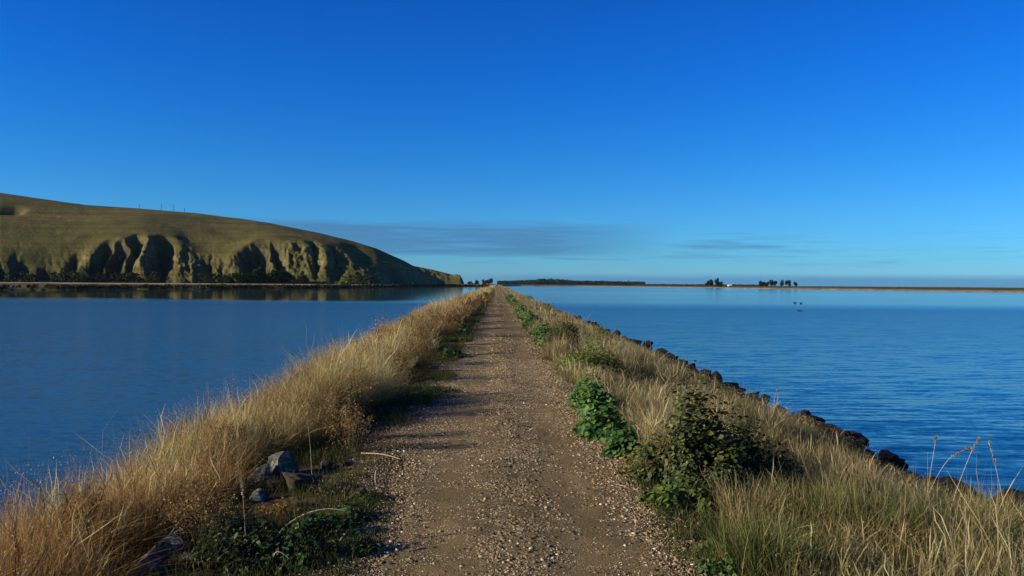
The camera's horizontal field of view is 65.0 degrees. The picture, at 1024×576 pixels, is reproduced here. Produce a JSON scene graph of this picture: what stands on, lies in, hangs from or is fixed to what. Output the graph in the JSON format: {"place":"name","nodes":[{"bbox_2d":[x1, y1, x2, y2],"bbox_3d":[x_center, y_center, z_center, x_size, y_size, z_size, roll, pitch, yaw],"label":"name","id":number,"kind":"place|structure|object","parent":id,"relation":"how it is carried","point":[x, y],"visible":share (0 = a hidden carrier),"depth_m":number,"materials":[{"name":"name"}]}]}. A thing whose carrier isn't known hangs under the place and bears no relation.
{"place":"outdoors","nodes":[
{"label":"outdoors","id":0,"kind":"place"},
{"bbox_2d":[0,282,367,284],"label":"road","id":1,"kind":"structure","parent":0,"point":[146,283],"depth_m":525.23,"materials":[{"name":"grey"}]},
{"bbox_2d":[0,193,444,284],"bbox_3d":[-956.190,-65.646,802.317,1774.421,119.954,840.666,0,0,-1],"label":"hill","id":2,"kind":"structure","parent":0,"point":[41,240],"depth_m":618.68,"materials":[{"name":"green plant"}]},
{"bbox_2d":[0,286,487,539],"bbox_3d":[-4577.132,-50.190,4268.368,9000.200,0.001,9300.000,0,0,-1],"label":"water","id":3,"kind":"structure","parent":0,"point":[84,363],"depth_m":33.41,"materials":[{"name":"blue liquid"}]},
{"bbox_2d":[0,285,496,575],"bbox_3d":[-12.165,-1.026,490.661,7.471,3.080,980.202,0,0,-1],"label":"grass","id":4,"kind":"structure","parent":0,"point":[46,557],"depth_m":7.64,"materials":[{"name":"brown plant"}]},
{"bbox_2d":[415,266,463,284],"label":"hill","id":5,"kind":"structure","parent":0,"point":[447,278],"depth_m":1035.11,"materials":[{"name":"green plant"}]},
{"bbox_2d":[267,286,747,575],"bbox_3d":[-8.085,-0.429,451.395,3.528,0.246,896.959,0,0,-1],"label":"gravel","id":6,"kind":"structure","parent":0,"point":[570,414],"depth_m":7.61,"materials":[{"name":"brown gravel"}]},
{"bbox_2d":[0,283,1023,292],"bbox_3d":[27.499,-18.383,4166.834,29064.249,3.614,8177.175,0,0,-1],"label":"land","id":7,"kind":"structure","parent":0,"point":[951,289],"depth_m":581.25,"materials":[{"name":"brown soil"}]},
{"bbox_2d":[76,274,86,282],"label":"tree","id":8,"kind":"object","parent":7,"relation":"on","point":[81,277],"visible":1,"depth_m":539.51,"materials":[{"name":"green plant"}]},
{"bbox_2d":[3,270,376,283],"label":"undergrowth","id":9,"kind":"object","parent":7,"relation":"on","point":[128,278],"visible":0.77,"depth_m":558.95,"materials":[{"name":"green plant"}]},
{"bbox_2d":[231,273,246,283],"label":"tree","id":10,"kind":"object","parent":7,"relation":"on","point":[236,277],"visible":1,"depth_m":563.32,"materials":[{"name":"green plant"}]},
{"bbox_2d":[238,270,248,283],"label":"tree","id":11,"kind":"object","parent":7,"relation":"on","point":[242,273],"visible":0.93,"depth_m":566.19,"materials":[{"name":"green plant"}]},
{"bbox_2d":[0,283,488,288],"bbox_3d":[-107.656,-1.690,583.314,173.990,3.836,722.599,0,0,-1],"label":"undergrowth","id":12,"kind":"object","parent":7,"relation":"on","point":[77,286],"visible":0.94,"depth_m":347.35,"materials":[{"name":"green plant"}]},
{"bbox_2d":[246,271,259,283],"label":"tree","id":13,"kind":"object","parent":7,"relation":"on","point":[250,277],"visible":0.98,"depth_m":565.62,"materials":[{"name":"green plant"}]},
{"bbox_2d":[251,267,266,283],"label":"tree","id":14,"kind":"object","parent":7,"relation":"on","point":[261,275],"visible":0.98,"depth_m":567.55,"materials":[{"name":"green plant"}]},
{"bbox_2d":[263,267,278,283],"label":"tree","id":15,"kind":"object","parent":7,"relation":"on","point":[270,278],"visible":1,"depth_m":568.34,"materials":[{"name":"green plant"}]},
{"bbox_2d":[271,270,284,283],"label":"tree","id":16,"kind":"object","parent":7,"relation":"on","point":[280,277],"visible":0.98,"depth_m":571.04,"materials":[{"name":"green plant"}]},
{"bbox_2d":[280,270,291,283],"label":"tree","id":17,"kind":"object","parent":7,"relation":"on","point":[287,278],"visible":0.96,"depth_m":572.79,"materials":[{"name":"green plant"}]},
{"bbox_2d":[497,278,645,284],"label":"forest","id":18,"kind":"object","parent":7,"relation":"on","point":[551,281],"visible":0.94,"depth_m":2315.26,"materials":[{"name":"green plant"}]},
{"bbox_2d":[636,284,768,285],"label":"forest","id":19,"kind":"object","parent":7,"relation":"on","point":[701,284],"visible":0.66,"depth_m":1916.53,"materials":[{"name":"green plant"}]},
{"bbox_2d":[791,286,1000,287],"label":"undergrowth","id":20,"kind":"object","parent":7,"relation":"on","point":[859,286],"visible":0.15,"depth_m":928.60,"materials":[{"name":"green"}]},
{"bbox_2d":[0,0,1023,287],"label":"sky","id":21,"kind":"structure","parent":0,"point":[862,143],"materials":[{"name":"blue"}]},
{"bbox_2d":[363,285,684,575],"bbox_3d":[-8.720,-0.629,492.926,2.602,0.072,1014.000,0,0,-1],"label":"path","id":22,"kind":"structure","parent":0,"point":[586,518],"depth_m":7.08,"materials":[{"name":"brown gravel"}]},
{"bbox_2d":[74,306,1018,575],"bbox_3d":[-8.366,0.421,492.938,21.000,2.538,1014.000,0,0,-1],"label":"ground","id":23,"kind":"structure","parent":0,"point":[278,494],"depth_m":7.72,"materials":[{"name":"soil"}]},
{"bbox_2d":[49,473,127,560],"bbox_3d":[-3.079,1.665,5.874,0.634,0.704,0.655,0,0,-1],"label":"dry weed","id":24,"kind":"object","parent":23,"relation":"on","point":[89,500],"visible":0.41,"depth_m":5.82,"materials":[{"name":"brown plant"}]},
{"bbox_2d":[126,551,166,575],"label":"rock","id":25,"kind":"object","parent":23,"relation":"on","point":[152,557],"visible":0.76,"depth_m":5.18,"materials":[{"name":"grey stone"}]},
{"bbox_2d":[154,535,187,559],"bbox_3d":[-2.340,1.808,5.570,0.195,0.153,0.242,0,0,-1],"label":"rock","id":26,"kind":"object","parent":23,"relation":"on","point":[163,544],"visible":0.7,"depth_m":5.51,"materials":[{"name":"grey stone"}]},
{"bbox_2d":[159,414,192,442],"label":"dry weed","id":27,"kind":"object","parent":23,"relation":"on","point":[174,428],"visible":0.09,"depth_m":10.23,"materials":[{"name":"beige plant"}]},
{"bbox_2d":[178,552,198,562],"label":"rock","id":28,"kind":"object","parent":23,"relation":"on","point":[186,558],"visible":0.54,"depth_m":5.40,"materials":[{"name":"grey stone"}]},
{"bbox_2d":[149,466,247,561],"bbox_3d":[-2.187,1.587,5.697,0.682,0.572,0.676,0,0,-1],"label":"dry weed","id":29,"kind":"object","parent":23,"relation":"on","point":[210,514],"visible":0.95,"depth_m":5.64,"materials":[{"name":"brown plant"}]},
{"bbox_2d":[188,520,259,575],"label":"leafy plant","id":30,"kind":"object","parent":23,"relation":"on","point":[219,558],"visible":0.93,"depth_m":5.27,"materials":[{"name":"green plant"}]},
{"bbox_2d":[203,414,258,457],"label":"dry weed","id":31,"kind":"object","parent":23,"relation":"on","point":[232,430],"visible":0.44,"depth_m":8.77,"materials":[{"name":"brown plant"}]},
{"bbox_2d":[211,490,269,536],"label":"leafy plant","id":32,"kind":"object","parent":23,"relation":"on","point":[237,523],"visible":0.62,"depth_m":6.04,"materials":[{"name":"plant"}]},
{"bbox_2d":[239,480,245,533],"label":"seed stem","id":33,"kind":"object","parent":23,"relation":"on","point":[242,485],"visible":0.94,"depth_m":5.55,"materials":[{"name":"brown plant"}]},
{"bbox_2d":[247,463,270,486],"bbox_3d":[-2.435,1.839,7.785,0.207,0.253,0.254,0,0,7],"label":"rock","id":34,"kind":"object","parent":23,"relation":"on","point":[264,468],"visible":0.59,"depth_m":7.71,"materials":[{"name":"grey stone"}]},
{"bbox_2d":[249,488,269,503],"bbox_3d":[-2.198,1.832,6.992,0.170,0.161,0.156,0,0,-20],"label":"rock","id":35,"kind":"object","parent":23,"relation":"on","point":[258,495],"visible":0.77,"depth_m":6.96,"materials":[{"name":"grey stone"}]},
{"bbox_2d":[227,517,312,558],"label":"leafy plant","id":36,"kind":"object","parent":23,"relation":"on","point":[255,540],"visible":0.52,"depth_m":5.54,"materials":[{"name":"green plant"}]},
{"bbox_2d":[267,478,285,490],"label":"rock","id":37,"kind":"object","parent":23,"relation":"on","point":[273,481],"visible":0.54,"depth_m":7.51,"materials":[{"name":"grey stone"}]},
{"bbox_2d":[254,497,307,513],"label":"ground plant","id":38,"kind":"object","parent":23,"relation":"on","point":[278,507],"visible":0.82,"depth_m":6.65,"materials":[{"name":"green plant"}]},
{"bbox_2d":[267,450,299,478],"bbox_3d":[-2.314,1.772,8.054,0.272,0.306,0.332,-10,6,-44],"label":"rock","id":39,"kind":"object","parent":23,"relation":"on","point":[290,465],"visible":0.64,"depth_m":7.95,"materials":[{"name":"grey stone"}]},
{"bbox_2d":[246,515,350,573],"bbox_3d":[-1.462,1.701,5.407,0.728,0.330,0.420,0,0,-1],"label":"leafy plant","id":40,"kind":"object","parent":23,"relation":"on","point":[285,549],"visible":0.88,"depth_m":5.38,"materials":[{"name":"green plant"}]},
{"bbox_2d":[282,472,322,492],"bbox_3d":[-1.901,1.794,7.309,0.291,0.212,0.377,-10,-20,41],"label":"rock","id":41,"kind":"object","parent":23,"relation":"on","point":[295,480],"visible":0.62,"depth_m":7.24,"materials":[{"name":"grey stone"}]},
{"bbox_2d":[290,364,319,391],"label":"dry weed","id":42,"kind":"object","parent":23,"relation":"on","point":[307,369],"visible":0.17,"depth_m":11.61,"materials":[{"name":"beige plant"}]},
{"bbox_2d":[276,508,343,536],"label":"dead stalk","id":43,"kind":"object","parent":23,"relation":"on","point":[306,513],"visible":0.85,"depth_m":6.01,"materials":[{"name":"beige plant"}]},
{"bbox_2d":[286,511,358,539],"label":"leafy plant","id":44,"kind":"object","parent":23,"relation":"on","point":[333,524],"visible":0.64,"depth_m":5.98,"materials":[{"name":"green plant"}]},
{"bbox_2d":[320,460,336,470],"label":"rock","id":45,"kind":"object","parent":23,"relation":"on","point":[326,465],"visible":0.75,"depth_m":8.27,"materials":[{"name":"grey stone"}]},
{"bbox_2d":[303,385,355,446],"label":"dry weed","id":46,"kind":"object","parent":23,"relation":"on","point":[329,396],"visible":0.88,"depth_m":9.55,"materials":[{"name":"brown plant"}]},
{"bbox_2d":[306,473,358,494],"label":"cushion plant","id":47,"kind":"object","parent":23,"relation":"on","point":[339,484],"visible":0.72,"depth_m":7.25,"materials":[{"name":"green plant"}]},
{"bbox_2d":[317,397,374,457],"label":"dry weed","id":48,"kind":"object","parent":23,"relation":"on","point":[347,424],"visible":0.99,"depth_m":8.93,"materials":[{"name":"brown plant"}]},
{"bbox_2d":[317,502,376,525],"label":"leafy plant","id":49,"kind":"object","parent":23,"relation":"on","point":[361,517],"visible":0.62,"depth_m":6.37,"materials":[{"name":"green plant"}]},
{"bbox_2d":[324,511,378,558],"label":"leafy plant","id":50,"kind":"object","parent":23,"relation":"on","point":[367,543],"visible":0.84,"depth_m":5.64,"materials":[{"name":"green plant"}]},
{"bbox_2d":[345,484,381,505],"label":"leafy plant","id":51,"kind":"object","parent":23,"relation":"on","point":[363,495],"visible":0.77,"depth_m":6.99,"materials":[{"name":"green plant"}]},
{"bbox_2d":[343,362,390,418],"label":"dry weed","id":52,"kind":"object","parent":23,"relation":"on","point":[368,388],"visible":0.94,"depth_m":11.12,"materials":[{"name":"brown plant"}]},
{"bbox_2d":[360,307,411,349],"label":"dry shrub","id":53,"kind":"object","parent":23,"relation":"on","point":[390,329],"visible":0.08,"depth_m":21.60,"materials":[{"name":"brown plant"}]},
{"bbox_2d":[377,356,413,397],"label":"dry weed","id":54,"kind":"object","parent":23,"relation":"on","point":[398,375],"visible":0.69,"depth_m":13.14,"materials":[{"name":"brown plant"}]},
{"bbox_2d":[382,340,419,377],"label":"dry weed","id":55,"kind":"object","parent":23,"relation":"on","point":[402,355],"visible":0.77,"depth_m":15.54,"materials":[{"name":"beige plant"}]},
{"bbox_2d":[405,356,419,372],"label":"rock","id":56,"kind":"object","parent":23,"relation":"on","point":[417,362],"visible":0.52,"depth_m":17.10,"materials":[{"name":"grey stone"}]},
{"bbox_2d":[403,320,433,351],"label":"dry weed","id":57,"kind":"object","parent":23,"relation":"on","point":[421,332],"visible":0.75,"depth_m":20.93,"materials":[{"name":"beige plant"}]},
{"bbox_2d":[405,333,434,365],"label":"dry weed","id":58,"kind":"object","parent":23,"relation":"on","point":[422,345],"visible":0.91,"depth_m":18.46,"materials":[{"name":"beige plant"}]},
{"bbox_2d":[413,316,440,339],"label":"dry weed","id":59,"kind":"object","parent":23,"relation":"on","point":[429,326],"visible":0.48,"depth_m":24.43,"materials":[{"name":"beige plant"}]},
{"bbox_2d":[407,381,462,400],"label":"leafy plant","id":60,"kind":"object","parent":23,"relation":"on","point":[442,391],"visible":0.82,"depth_m":13.74,"materials":[{"name":"green plant"}]},
{"bbox_2d":[426,308,457,336],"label":"dry weed","id":61,"kind":"object","parent":23,"relation":"on","point":[449,318],"visible":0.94,"depth_m":27.83,"materials":[{"name":"beige plant"}]},
{"bbox_2d":[87,290,807,575],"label":"weeds","id":62,"kind":"object","parent":23,"relation":"on","point":[459,338],"visible":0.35,"depth_m":6.74,"materials":[{"name":"green plant"}]},
{"bbox_2d":[437,346,465,359],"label":"leafy plant","id":63,"kind":"object","parent":23,"relation":"on","point":[448,351],"visible":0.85,"depth_m":20.42,"materials":[{"name":"green plant"}]},
{"bbox_2d":[444,308,472,326],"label":"dry weed","id":64,"kind":"object","parent":23,"relation":"on","point":[460,317],"visible":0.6,"depth_m":33.02,"materials":[{"name":"beige plant"}]},
{"bbox_2d":[450,322,471,332],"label":"leafy plant","id":65,"kind":"object","parent":23,"relation":"on","point":[462,328],"visible":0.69,"depth_m":31.24,"materials":[{"name":"green plant"}]},
{"bbox_2d":[452,303,473,319],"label":"dry weed","id":66,"kind":"object","parent":23,"relation":"on","point":[466,310],"visible":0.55,"depth_m":38.88,"materials":[{"name":"beige plant"}]},
{"bbox_2d":[461,300,477,313],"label":"dry weed","id":67,"kind":"object","parent":23,"relation":"on","point":[468,304],"visible":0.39,"depth_m":46.00,"materials":[{"name":"beige plant"}]},
{"bbox_2d":[471,295,493,306],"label":"dry weed","id":68,"kind":"object","parent":23,"relation":"on","point":[484,301],"visible":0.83,"depth_m":65.73,"materials":[{"name":"beige plant"}]},
{"bbox_2d":[512,305,526,315],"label":"leafy plant","id":69,"kind":"object","parent":23,"relation":"on","point":[520,308],"visible":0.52,"depth_m":48.79,"materials":[{"name":"green plant"}]},
{"bbox_2d":[519,307,541,324],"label":"leafy plant","id":70,"kind":"object","parent":23,"relation":"on","point":[530,316],"visible":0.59,"depth_m":37.60,"materials":[{"name":"green plant"}]},
{"bbox_2d":[532,318,551,336],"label":"leafy plant","id":71,"kind":"object","parent":23,"relation":"on","point":[540,329],"visible":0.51,"depth_m":29.65,"materials":[{"name":"green plant"}]},
{"bbox_2d":[532,333,551,347],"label":"verge weed","id":72,"kind":"object","parent":23,"relation":"on","point":[540,343],"visible":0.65,"depth_m":24.36,"materials":[{"name":"green plant"}]},
{"bbox_2d":[544,310,581,347],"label":"bush","id":73,"kind":"object","parent":23,"relation":"on","point":[562,329],"visible":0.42,"depth_m":25.09,"materials":[{"name":"green plant"}]},
{"bbox_2d":[555,321,630,379],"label":"bush","id":74,"kind":"object","parent":23,"relation":"on","point":[595,359],"visible":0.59,"depth_m":17.26,"materials":[{"name":"green plant"}]},
{"bbox_2d":[567,372,622,417],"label":"leafy plant","id":75,"kind":"object","parent":23,"relation":"on","point":[587,396],"visible":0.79,"depth_m":11.87,"materials":[{"name":"green plant"}]},
{"bbox_2d":[571,395,632,442],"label":"leafy plant","id":76,"kind":"object","parent":23,"relation":"on","point":[595,427],"visible":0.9,"depth_m":9.95,"materials":[{"name":"green plant"}]},
{"bbox_2d":[601,420,645,461],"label":"leafy plant","id":77,"kind":"object","parent":23,"relation":"on","point":[618,444],"visible":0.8,"depth_m":8.85,"materials":[{"name":"green plant"}]},
{"bbox_2d":[613,463,653,481],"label":"leafy plant","id":78,"kind":"object","parent":23,"relation":"on","point":[629,471],"visible":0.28,"depth_m":7.93,"materials":[{"name":"green plant"}]},
{"bbox_2d":[618,426,676,474],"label":"dry shrub","id":79,"kind":"object","parent":23,"relation":"on","point":[629,456],"visible":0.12,"depth_m":8.11,"materials":[{"name":"brown plant"}]},
{"bbox_2d":[655,348,668,355],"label":"rock","id":80,"kind":"object","parent":23,"relation":"on","point":[662,351],"visible":0.63,"depth_m":31.73,"materials":[{"name":"grey stone"}]},
{"bbox_2d":[636,465,729,517],"bbox_3d":[1.463,1.765,7.024,0.794,0.422,0.563,0,0,-1],"label":"leafy plant","id":81,"kind":"object","parent":23,"relation":"on","point":[672,493],"visible":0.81,"depth_m":6.91,"materials":[{"name":"green plant"}]},
{"bbox_2d":[631,359,765,508],"bbox_3d":[1.746,1.356,7.586,1.282,1.391,0.970,1,0,38],"label":"dark bush","id":82,"kind":"object","parent":23,"relation":"on","point":[693,449],"visible":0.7,"depth_m":7.38,"materials":[{"name":"green plant"}]},
{"bbox_2d":[694,533,715,554],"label":"leafy plant","id":83,"kind":"object","parent":23,"relation":"on","point":[705,546],"visible":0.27,"depth_m":5.76,"materials":[{"name":"green plant"}]},
{"bbox_2d":[711,370,722,380],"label":"rock","id":84,"kind":"object","parent":23,"relation":"on","point":[716,374],"visible":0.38,"depth_m":22.73,"materials":[{"name":"grey stone"}]},
{"bbox_2d":[692,553,759,575],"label":"leafy plant","id":85,"kind":"object","parent":23,"relation":"on","point":[728,568],"visible":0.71,"depth_m":5.33,"materials":[{"name":"green plant"}]},
{"bbox_2d":[680,464,825,528],"bbox_3d":[1.980,1.813,6.923,1.410,0.567,1.201,0,0,-1],"label":"tussock","id":86,"kind":"object","parent":23,"relation":"on","point":[737,498],"visible":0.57,"depth_m":6.83,"materials":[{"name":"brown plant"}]},
{"bbox_2d":[700,400,813,496],"bbox_3d":[2.399,1.668,8.165,1.494,1.038,0.948,0,0,-1],"label":"dark bush","id":87,"kind":"object","parent":23,"relation":"on","point":[745,438],"visible":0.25,"depth_m":8.08,"materials":[{"name":"green plant"}]},
{"bbox_2d":[686,498,869,575],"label":"tussock","id":88,"kind":"object","parent":23,"relation":"on","point":[753,539],"visible":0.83,"depth_m":5.42,"materials":[{"name":"green plant"}]},
{"bbox_2d":[795,410,810,420],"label":"rock","id":89,"kind":"object","parent":23,"relation":"on","point":[805,412],"visible":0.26,"depth_m":17.25,"materials":[{"name":"grey stone"}]},
{"bbox_2d":[723,467,891,549],"bbox_3d":[2.534,1.866,6.836,1.512,0.699,1.484,1,0,25],"label":"tussock","id":90,"kind":"object","parent":23,"relation":"on","point":[811,518],"visible":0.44,"depth_m":6.75,"materials":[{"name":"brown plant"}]},
{"bbox_2d":[799,415,825,426],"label":"rock","id":91,"kind":"object","parent":23,"relation":"on","point":[817,418],"visible":0.38,"depth_m":16.49,"materials":[{"name":"grey stone"}]},
{"bbox_2d":[813,421,825,429],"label":"rock","id":92,"kind":"object","parent":23,"relation":"on","point":[819,422],"visible":0.1,"depth_m":15.15,"materials":[{"name":"grey stone"}]},
{"bbox_2d":[829,426,851,437],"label":"rock","id":93,"kind":"object","parent":23,"relation":"on","point":[835,430],"visible":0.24,"depth_m":14.42,"materials":[{"name":"grey stone"}]},
{"bbox_2d":[832,438,857,450],"bbox_3d":[5.563,2.624,13.443,0.413,0.230,0.298,0,0,11],"label":"rock","id":94,"kind":"object","parent":23,"relation":"on","point":[850,441],"visible":0.47,"depth_m":13.34,"materials":[{"name":"grey stone"}]},
{"bbox_2d":[845,436,861,450],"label":"rock","id":95,"kind":"object","parent":23,"relation":"on","point":[858,442],"visible":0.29,"depth_m":13.58,"materials":[{"name":"stone"}]},
{"bbox_2d":[850,431,868,442],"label":"rock","id":96,"kind":"object","parent":23,"relation":"on","point":[856,434],"visible":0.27,"depth_m":15.48,"materials":[{"name":"grey stone"}]},
{"bbox_2d":[739,460,1014,574],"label":"tussock","id":97,"kind":"object","parent":23,"relation":"on","point":[865,513],"visible":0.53,"depth_m":6.55,"materials":[{"name":"green plant"}]},
{"bbox_2d":[878,449,898,462],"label":"rock","id":98,"kind":"object","parent":23,"relation":"on","point":[886,456],"visible":0.88,"depth_m":13.24,"materials":[{"name":"grey stone"}]},
{"bbox_2d":[833,473,1023,565],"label":"tussock","id":99,"kind":"object","parent":23,"relation":"on","point":[958,518],"visible":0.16,"depth_m":6.75,"materials":[{"name":"brown plant"}]},
{"bbox_2d":[926,480,968,496],"bbox_3d":[5.851,2.711,10.859,0.459,0.203,0.489,0,0,-9],"label":"rock","id":100,"kind":"object","parent":23,"relation":"on","point":[953,486],"visible":0.28,"depth_m":10.72,"materials":[{"name":"grey stone"}]},
{"bbox_2d":[926,446,970,500],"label":"seed stem","id":101,"kind":"object","parent":23,"relation":"on","point":[957,453],"visible":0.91,"depth_m":6.93,"materials":[{"name":"brown plant"}]},
{"bbox_2d":[938,476,983,502],"bbox_3d":[6.093,2.779,10.965,0.690,0.371,0.367,1,0,42],"label":"rock","id":102,"kind":"object","parent":23,"relation":"on","point":[949,479],"visible":0.29,"depth_m":10.85,"materials":[{"name":"grey stone"}]},
{"bbox_2d":[944,437,979,530],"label":"seed stem","id":103,"kind":"object","parent":23,"relation":"on","point":[977,440],"visible":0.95,"depth_m":6.77,"materials":[{"name":"brown plant"}]},
{"bbox_2d":[911,479,1023,547],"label":"tussock","id":104,"kind":"object","parent":23,"relation":"on","point":[1009,510],"visible":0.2,"depth_m":7.96,"materials":[{"name":"brown plant"}]},
{"bbox_2d":[987,440,1006,527],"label":"seed stem","id":105,"kind":"object","parent":23,"relation":"on","point":[989,443],"visible":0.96,"depth_m":6.93,"materials":[{"name":"brown plant"}]},
{"bbox_2d":[980,488,1023,511],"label":"rock","id":106,"kind":"object","parent":23,"relation":"on","point":[1016,494],"visible":0.24,"depth_m":9.85,"materials":[{"name":"grey stone"}]},
{"bbox_2d":[498,285,1023,575],"bbox_3d":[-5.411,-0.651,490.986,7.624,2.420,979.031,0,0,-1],"label":"grass","id":107,"kind":"structure","parent":0,"point":[783,430],"depth_m":9.32,"materials":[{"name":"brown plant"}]},
{"bbox_2d":[504,286,1023,499],"bbox_3d":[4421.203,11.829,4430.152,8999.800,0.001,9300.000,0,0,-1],"label":"water","id":108,"kind":"structure","parent":0,"point":[908,376],"depth_m":36.20,"materials":[{"name":"blue liquid"}]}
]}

